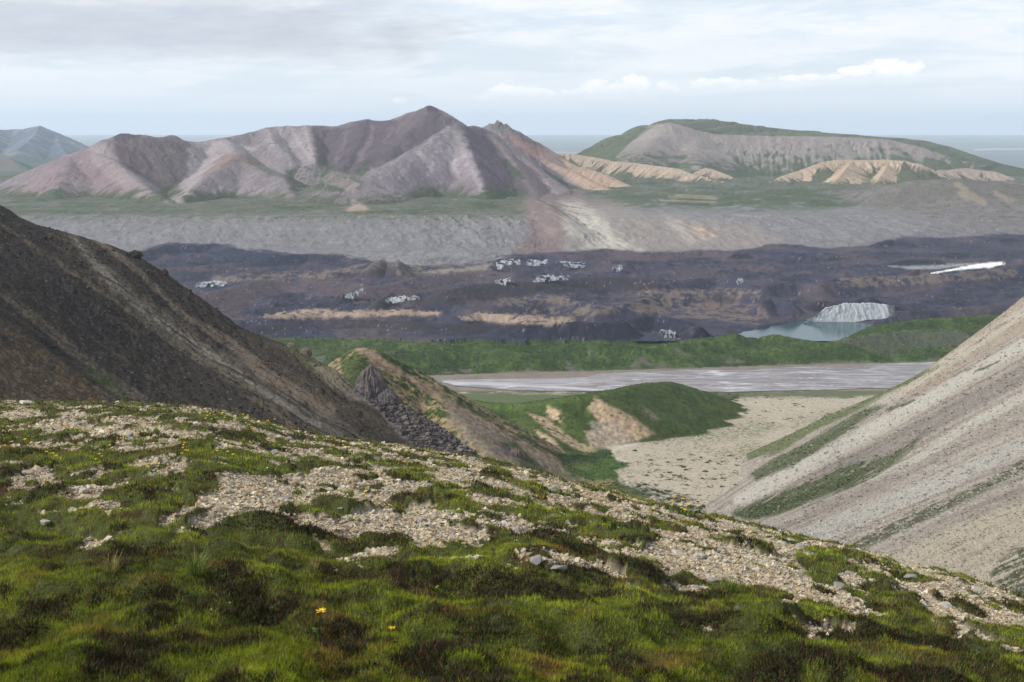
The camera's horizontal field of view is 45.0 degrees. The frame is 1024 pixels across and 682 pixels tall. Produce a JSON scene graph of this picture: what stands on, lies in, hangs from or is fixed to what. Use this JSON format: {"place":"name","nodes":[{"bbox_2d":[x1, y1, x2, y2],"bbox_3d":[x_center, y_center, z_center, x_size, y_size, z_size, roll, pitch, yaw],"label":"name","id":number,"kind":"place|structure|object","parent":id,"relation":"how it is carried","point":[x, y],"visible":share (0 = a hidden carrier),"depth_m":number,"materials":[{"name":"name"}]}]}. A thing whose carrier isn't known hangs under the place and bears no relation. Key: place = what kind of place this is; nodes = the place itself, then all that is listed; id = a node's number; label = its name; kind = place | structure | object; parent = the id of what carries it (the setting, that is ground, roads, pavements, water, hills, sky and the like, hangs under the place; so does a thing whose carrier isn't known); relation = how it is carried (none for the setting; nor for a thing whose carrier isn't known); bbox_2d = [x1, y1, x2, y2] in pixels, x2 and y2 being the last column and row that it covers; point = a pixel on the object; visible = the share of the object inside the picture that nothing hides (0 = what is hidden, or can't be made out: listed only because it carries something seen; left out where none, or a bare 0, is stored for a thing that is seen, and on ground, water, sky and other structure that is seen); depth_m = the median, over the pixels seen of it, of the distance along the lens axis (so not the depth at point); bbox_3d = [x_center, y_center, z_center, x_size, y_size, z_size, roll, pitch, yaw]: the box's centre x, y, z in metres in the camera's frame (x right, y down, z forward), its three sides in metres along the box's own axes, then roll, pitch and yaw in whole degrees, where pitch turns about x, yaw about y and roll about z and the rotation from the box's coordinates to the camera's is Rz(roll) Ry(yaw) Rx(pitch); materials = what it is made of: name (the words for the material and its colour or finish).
{"place":"outdoors","nodes":[
{"label":"outdoors","id":0,"kind":"place"},
{"bbox_2d":[0,154,53,170],"bbox_3d":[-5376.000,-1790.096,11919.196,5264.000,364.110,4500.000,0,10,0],"label":"distant hills","id":1,"kind":"structure","parent":0,"point":[7,163],"depth_m":11111.00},
{"bbox_2d":[0,126,88,159],"bbox_3d":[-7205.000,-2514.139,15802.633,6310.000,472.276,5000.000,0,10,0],"label":"distant mountain","id":2,"kind":"structure","parent":0,"point":[37,142],"depth_m":15739.41,"materials":[{"name":"grey stone"}]},
{"bbox_2d":[0,205,479,455],"bbox_3d":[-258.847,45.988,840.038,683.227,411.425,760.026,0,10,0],"label":"dark scree slope","id":3,"kind":"structure","parent":0,"point":[171,316],"depth_m":900.43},
{"bbox_2d":[128,250,142,257],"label":"rock outcrop","id":4,"kind":"object","parent":3,"relation":"on","point":[135,253],"visible":1,"depth_m":1010.90,"materials":[{"name":"stone"}]},
{"bbox_2d":[161,269,168,275],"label":"rock outcrop","id":5,"kind":"object","parent":3,"relation":"on","point":[165,272],"visible":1,"depth_m":1006.81,"materials":[{"name":"stone"}]},
{"bbox_2d":[0,206,455,449],"bbox_3d":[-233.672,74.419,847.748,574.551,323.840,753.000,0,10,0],"label":"dark scree blocks","id":6,"kind":"structure","parent":3,"relation":"on","point":[117,324],"depth_m":898.74,"materials":[{"name":"grey stone"}]},
{"bbox_2d":[287,342,296,347],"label":"rock outcrop","id":7,"kind":"object","parent":3,"relation":"on","point":[291,345],"visible":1,"depth_m":961.03,"materials":[{"name":"grey stone"}]},
{"bbox_2d":[300,347,312,355],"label":"rock outcrop","id":8,"kind":"object","parent":3,"relation":"on","point":[306,350],"visible":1,"depth_m":953.42,"materials":[{"name":"grey stone"}]},
{"bbox_2d":[354,364,386,397],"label":"rock tower","id":9,"kind":"structure","parent":3,"relation":"on","point":[370,380],"depth_m":915.44,"materials":[{"name":"grey stone"}]},
{"bbox_2d":[366,394,481,456],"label":"talus","id":10,"kind":"structure","parent":3,"relation":"on","point":[410,431],"depth_m":887.64,"materials":[{"name":"grey stone"}]},
{"bbox_2d":[378,389,400,405],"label":"rock outcrop","id":11,"kind":"object","parent":10,"relation":"on","point":[389,397],"visible":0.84,"depth_m":910.04,"materials":[{"name":"grey stone"}]},
{"bbox_2d":[0,105,630,204],"bbox_3d":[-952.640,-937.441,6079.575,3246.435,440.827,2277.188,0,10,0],"label":"mountain range","id":12,"kind":"structure","parent":0,"point":[430,151],"depth_m":5801.85,"materials":[{"name":"stone"}]},
{"bbox_2d":[0,398,1023,681],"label":"ground","id":13,"kind":"structure","parent":0,"point":[616,563],"depth_m":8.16,"materials":[{"name":"green plant"}]},
{"bbox_2d":[19,400,32,403],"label":"rock","id":14,"kind":"object","parent":13,"relation":"on","point":[25,401],"visible":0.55,"depth_m":25.59,"materials":[{"name":"white stone"}]},
{"bbox_2d":[25,470,33,474],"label":"rock","id":15,"kind":"object","parent":13,"relation":"on","point":[29,472],"visible":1,"depth_m":11.18,"materials":[{"name":"beige stone"}]},
{"bbox_2d":[33,465,43,472],"bbox_3d":[-4.348,1.177,11.334,0.094,0.054,0.133,-5,28,-29],"label":"rock","id":16,"kind":"object","parent":13,"relation":"on","point":[37,467],"visible":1,"depth_m":11.31,"materials":[{"name":"beige stone"}]},
{"bbox_2d":[40,519,50,525],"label":"rock","id":17,"kind":"object","parent":13,"relation":"on","point":[44,522],"visible":1,"depth_m":8.35,"materials":[{"name":"grey stone"}]},
{"bbox_2d":[43,474,55,478],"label":"rock","id":18,"kind":"object","parent":13,"relation":"on","point":[48,475],"visible":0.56,"depth_m":11.19,"materials":[{"name":"beige stone"}]},
{"bbox_2d":[79,488,89,493],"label":"rock","id":19,"kind":"object","parent":13,"relation":"on","point":[84,490],"visible":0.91,"depth_m":9.84,"materials":[{"name":"beige stone"}]},
{"bbox_2d":[97,547,128,573],"bbox_3d":[-2.115,1.166,6.497,0.252,0.125,0.191,-4,11,-23],"label":"grass tuft","id":20,"kind":"object","parent":13,"relation":"on","point":[110,566],"visible":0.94,"depth_m":6.50,"materials":[{"name":"green plant"}]},
{"bbox_2d":[126,432,133,436],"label":"rock","id":21,"kind":"object","parent":13,"relation":"on","point":[130,434],"visible":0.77,"depth_m":14.59,"materials":[{"name":"grey stone"}]},
{"bbox_2d":[172,541,215,578],"bbox_3d":[-1.647,1.149,6.417,0.287,0.166,0.260,0,10,1],"label":"grass tuft","id":22,"kind":"object","parent":13,"relation":"on","point":[195,568],"visible":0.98,"depth_m":6.42,"materials":[{"name":"green plant"}]},
{"bbox_2d":[304,555,318,572],"bbox_3d":[-1.133,1.261,6.945,0.140,0.091,0.184,-4,10,-21],"label":"grass tuft","id":23,"kind":"object","parent":13,"relation":"on","point":[313,567],"visible":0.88,"depth_m":6.95,"materials":[{"name":"green plant"}]},
{"bbox_2d":[312,608,325,638],"bbox_3d":[-0.919,1.340,5.855,0.090,0.142,0.057,-7,12,-34],"label":"yellow flower","id":24,"kind":"object","parent":13,"relation":"on","point":[314,628],"visible":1,"depth_m":5.86,"materials":[{"name":"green plant"}]},
{"bbox_2d":[345,521,357,525],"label":"rock","id":25,"kind":"object","parent":13,"relation":"on","point":[350,523],"visible":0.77,"depth_m":8.93,"materials":[{"name":"grey stone"}]},
{"bbox_2d":[0,399,1023,681],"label":"heath","id":26,"kind":"object","parent":13,"relation":"on","point":[136,655],"visible":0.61,"depth_m":6.15,"materials":[{"name":"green plant"}]},
{"bbox_2d":[529,555,541,564],"bbox_3d":[0.149,1.383,7.796,0.081,0.062,0.091,1,10,4],"label":"rock","id":27,"kind":"object","parent":13,"relation":"on","point":[537,559],"visible":0.98,"depth_m":7.77,"materials":[{"name":"grey stone"}]},
{"bbox_2d":[551,565,567,570],"bbox_3d":[0.278,1.344,7.320,0.112,0.029,0.086,-2,2,-13],"label":"rock","id":28,"kind":"object","parent":13,"relation":"on","point":[555,567],"visible":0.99,"depth_m":7.30,"materials":[{"name":"grey stone"}]},
{"bbox_2d":[575,485,584,489],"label":"rock","id":29,"kind":"object","parent":13,"relation":"on","point":[579,487],"visible":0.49,"depth_m":15.88,"materials":[{"name":"beige stone"}]},
{"bbox_2d":[671,549,683,555],"bbox_3d":[1.301,1.671,9.696,0.103,0.057,0.099,12,-3,1],"label":"rock","id":30,"kind":"object","parent":13,"relation":"on","point":[677,552],"visible":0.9,"depth_m":9.68,"materials":[{"name":"beige stone"}]},
{"bbox_2d":[669,500,694,514],"bbox_3d":[1.914,1.890,14.015,0.350,0.156,0.208,5,11,29],"label":"yellow flower","id":31,"kind":"object","parent":13,"relation":"on","point":[670,509],"visible":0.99,"depth_m":14.02,"materials":[{"name":"green plant"}]},
{"bbox_2d":[673,496,698,519],"bbox_3d":[1.990,1.925,14.243,0.294,0.221,0.495,-1,10,-8],"label":"yellow flower","id":32,"kind":"object","parent":13,"relation":"on","point":[686,515],"visible":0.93,"depth_m":14.23,"materials":[{"name":"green plant"}]},
{"bbox_2d":[693,553,702,558],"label":"rock","id":33,"kind":"object","parent":13,"relation":"on","point":[700,554],"visible":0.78,"depth_m":9.57,"materials":[{"name":"grey stone"}]},
{"bbox_2d":[707,577,719,582],"bbox_3d":[1.365,1.617,8.334,0.104,0.034,0.080,11,-2,34],"label":"rock","id":34,"kind":"object","parent":13,"relation":"on","point":[714,580],"visible":0.91,"depth_m":8.31,"materials":[{"name":"grey stone"}]},
{"bbox_2d":[720,571,744,593],"bbox_3d":[1.422,1.577,8.019,0.251,0.146,0.228,-4,10,-20],"label":"grass tuft","id":35,"kind":"object","parent":13,"relation":"on","point":[734,589],"visible":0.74,"depth_m":8.04,"materials":[{"name":"green plant"}]},
{"bbox_2d":[795,543,804,547],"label":"rock","id":36,"kind":"object","parent":13,"relation":"on","point":[800,545],"visible":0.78,"depth_m":12.06,"materials":[{"name":"grey stone"}]},
{"bbox_2d":[833,581,843,586],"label":"rock","id":37,"kind":"object","parent":13,"relation":"on","point":[838,584],"visible":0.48,"depth_m":9.12,"materials":[{"name":"grey stone"}]},
{"bbox_2d":[904,573,916,578],"bbox_3d":[3.659,2.167,11.372,0.131,0.033,0.084,-2,10,-14],"label":"rock","id":38,"kind":"object","parent":13,"relation":"on","point":[910,575],"visible":0.96,"depth_m":11.35,"materials":[{"name":"grey stone"}]},
{"bbox_2d":[918,615,946,634],"bbox_3d":[2.554,1.714,7.486,0.199,0.109,0.173,-1,10,-8],"label":"grass tuft","id":39,"kind":"object","parent":13,"relation":"on","point":[933,629],"visible":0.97,"depth_m":7.48,"materials":[{"name":"green plant"}]},
{"bbox_2d":[938,601,951,608],"bbox_3d":[3.173,1.941,9.037,0.100,0.053,0.085,-2,10,-13],"label":"rock","id":40,"kind":"object","parent":13,"relation":"on","point":[945,605],"visible":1,"depth_m":9.03,"materials":[{"name":"grey stone"}]},
{"bbox_2d":[971,585,982,593],"bbox_3d":[4.277,2.298,11.384,0.106,0.059,0.102,19,20,18],"label":"rock","id":41,"kind":"object","parent":13,"relation":"on","point":[977,588],"visible":0.72,"depth_m":11.37,"materials":[{"name":"beige stone"}]},
{"bbox_2d":[0,171,1023,393],"bbox_3d":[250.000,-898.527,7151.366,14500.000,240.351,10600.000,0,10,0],"label":"valley floor","id":42,"kind":"structure","parent":0,"point":[645,215],"depth_m":4479.89,"materials":[{"name":"grey gravel"}]},
{"bbox_2d":[140,233,1023,342],"bbox_3d":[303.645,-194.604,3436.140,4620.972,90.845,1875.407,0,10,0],"label":"glacier","id":43,"kind":"object","parent":42,"relation":"on","point":[697,293],"visible":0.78,"depth_m":3118.79,"materials":[{"name":"grey ice"}]},
{"bbox_2d":[195,280,225,286],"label":"ice cliff","id":44,"kind":"structure","parent":43,"relation":"on","point":[215,283],"depth_m":3182.71,"materials":[{"name":"white ice"}]},
{"bbox_2d":[345,287,363,298],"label":"ice cliff","id":45,"kind":"structure","parent":43,"relation":"on","point":[355,293],"depth_m":2975.11,"materials":[{"name":"white ice"}]},
{"bbox_2d":[385,295,419,303],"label":"ice cliff","id":46,"kind":"structure","parent":43,"relation":"on","point":[393,300],"depth_m":2905.59,"materials":[{"name":"white ice"}]},
{"bbox_2d":[495,277,510,284],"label":"ice cliff","id":47,"kind":"structure","parent":43,"relation":"on","point":[504,281],"depth_m":3104.99,"materials":[{"name":"white ice"}]},
{"bbox_2d":[496,258,520,269],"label":"ice cliff","id":48,"kind":"structure","parent":43,"relation":"on","point":[500,264],"depth_m":3432.41,"materials":[{"name":"white ice"}]},
{"bbox_2d":[526,259,547,265],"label":"ice cliff","id":49,"kind":"structure","parent":43,"relation":"on","point":[534,263],"depth_m":3616.01,"materials":[{"name":"white ice"}]},
{"bbox_2d":[533,274,571,281],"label":"ice cliff","id":50,"kind":"structure","parent":43,"relation":"on","point":[549,276],"depth_m":3141.06,"materials":[{"name":"white ice"}]},
{"bbox_2d":[559,261,585,267],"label":"ice cliff","id":51,"kind":"structure","parent":43,"relation":"on","point":[571,264],"depth_m":3573.38,"materials":[{"name":"white ice"}]},
{"bbox_2d":[612,265,621,271],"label":"ice cliff","id":52,"kind":"structure","parent":43,"relation":"on","point":[616,268],"depth_m":3484.72,"materials":[{"name":"white ice"}]},
{"bbox_2d":[659,329,675,337],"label":"ice cliff","id":53,"kind":"structure","parent":43,"relation":"on","point":[662,332],"depth_m":2558.46,"materials":[{"name":"white ice"}]},
{"bbox_2d":[803,302,894,321],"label":"ice cliff","id":54,"kind":"structure","parent":43,"relation":"on","point":[850,312],"depth_m":2783.51,"materials":[{"name":"white ice"}]},
{"bbox_2d":[0,400,1023,652],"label":"gravel","id":55,"kind":"structure","parent":0,"point":[222,506],"depth_m":10.01,"materials":[{"name":"beige gravel"}]},
{"bbox_2d":[0,0,1023,134],"label":"sky","id":56,"kind":"structure","parent":0,"point":[68,67],"materials":[{"name":"white"}]},
{"bbox_2d":[328,347,746,498],"bbox_3d":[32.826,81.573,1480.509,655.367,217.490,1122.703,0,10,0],"label":"grassy hills","id":57,"kind":"structure","parent":0,"point":[607,422],"depth_m":1421.56,"materials":[{"name":"green plant"}]},
{"bbox_2d":[510,447,526,460],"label":"rock outcrop","id":58,"kind":"object","parent":57,"relation":"on","point":[519,453],"visible":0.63,"depth_m":1120.59,"materials":[{"name":"grey stone"}]},
{"bbox_2d":[333,349,746,498],"bbox_3d":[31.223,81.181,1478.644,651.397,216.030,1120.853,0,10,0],"label":"hill scrub","id":59,"kind":"object","parent":57,"relation":"on","point":[572,460],"visible":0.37,"depth_m":1450.87,"materials":[{"name":"green plant"}]},
{"bbox_2d":[64,135,1023,168],"bbox_3d":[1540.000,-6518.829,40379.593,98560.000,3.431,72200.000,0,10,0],"label":"sea","id":60,"kind":"structure","parent":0,"point":[1006,149],"depth_m":40129.20,"materials":[{"name":"grey liquid"}]},
{"bbox_2d":[266,314,998,374],"bbox_3d":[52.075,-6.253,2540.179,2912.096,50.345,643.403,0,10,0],"label":"moraine hills","id":61,"kind":"structure","parent":0,"point":[920,335],"depth_m":2429.43,"materials":[{"name":"green plant"}]},
{"bbox_2d":[267,314,1000,374],"bbox_3d":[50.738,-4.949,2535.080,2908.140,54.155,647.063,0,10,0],"label":"willow scrub","id":62,"kind":"object","parent":61,"relation":"on","point":[619,348],"visible":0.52,"depth_m":2441.07,"materials":[{"name":"green plant"}]},
{"bbox_2d":[457,391,880,512],"bbox_3d":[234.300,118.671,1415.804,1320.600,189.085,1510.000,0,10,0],"label":"gravel fan","id":63,"kind":"object","parent":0,"point":[741,437],"visible":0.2,"depth_m":1465.31},
{"bbox_2d":[439,362,934,391],"bbox_3d":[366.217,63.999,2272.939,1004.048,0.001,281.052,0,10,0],"label":"river","id":64,"kind":"structure","parent":0,"point":[853,376],"depth_m":2239.61,"materials":[{"name":"liquid"}]},
{"bbox_2d":[634,320,875,340],"bbox_3d":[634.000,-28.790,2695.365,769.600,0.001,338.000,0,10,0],"label":"lake","id":65,"kind":"structure","parent":0,"point":[817,331],"depth_m":2659.44,"materials":[{"name":"teal liquid"}]},
{"bbox_2d":[557,153,1021,184],"bbox_3d":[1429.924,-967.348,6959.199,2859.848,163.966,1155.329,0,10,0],"label":"badland hills","id":66,"kind":"structure","parent":0,"point":[873,172],"depth_m":6848.06,"materials":[{"name":"beige stone"}]},
{"bbox_2d":[576,119,1023,177],"bbox_3d":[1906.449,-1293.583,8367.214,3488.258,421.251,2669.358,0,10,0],"label":"plateau mountain","id":67,"kind":"structure","parent":0,"point":[732,149],"depth_m":7964.66,"materials":[{"name":"grey stone"}]},
{"bbox_2d":[706,298,1023,593],"bbox_3d":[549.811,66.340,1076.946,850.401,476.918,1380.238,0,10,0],"label":"pale scree slope","id":68,"kind":"structure","parent":0,"point":[925,542],"depth_m":943.84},
{"bbox_2d":[706,297,1023,594],"bbox_3d":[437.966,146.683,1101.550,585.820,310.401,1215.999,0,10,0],"label":"pale scree blocks","id":69,"kind":"structure","parent":68,"relation":"on","point":[897,451],"depth_m":948.17,"materials":[{"name":"beige stone"}]}
]}

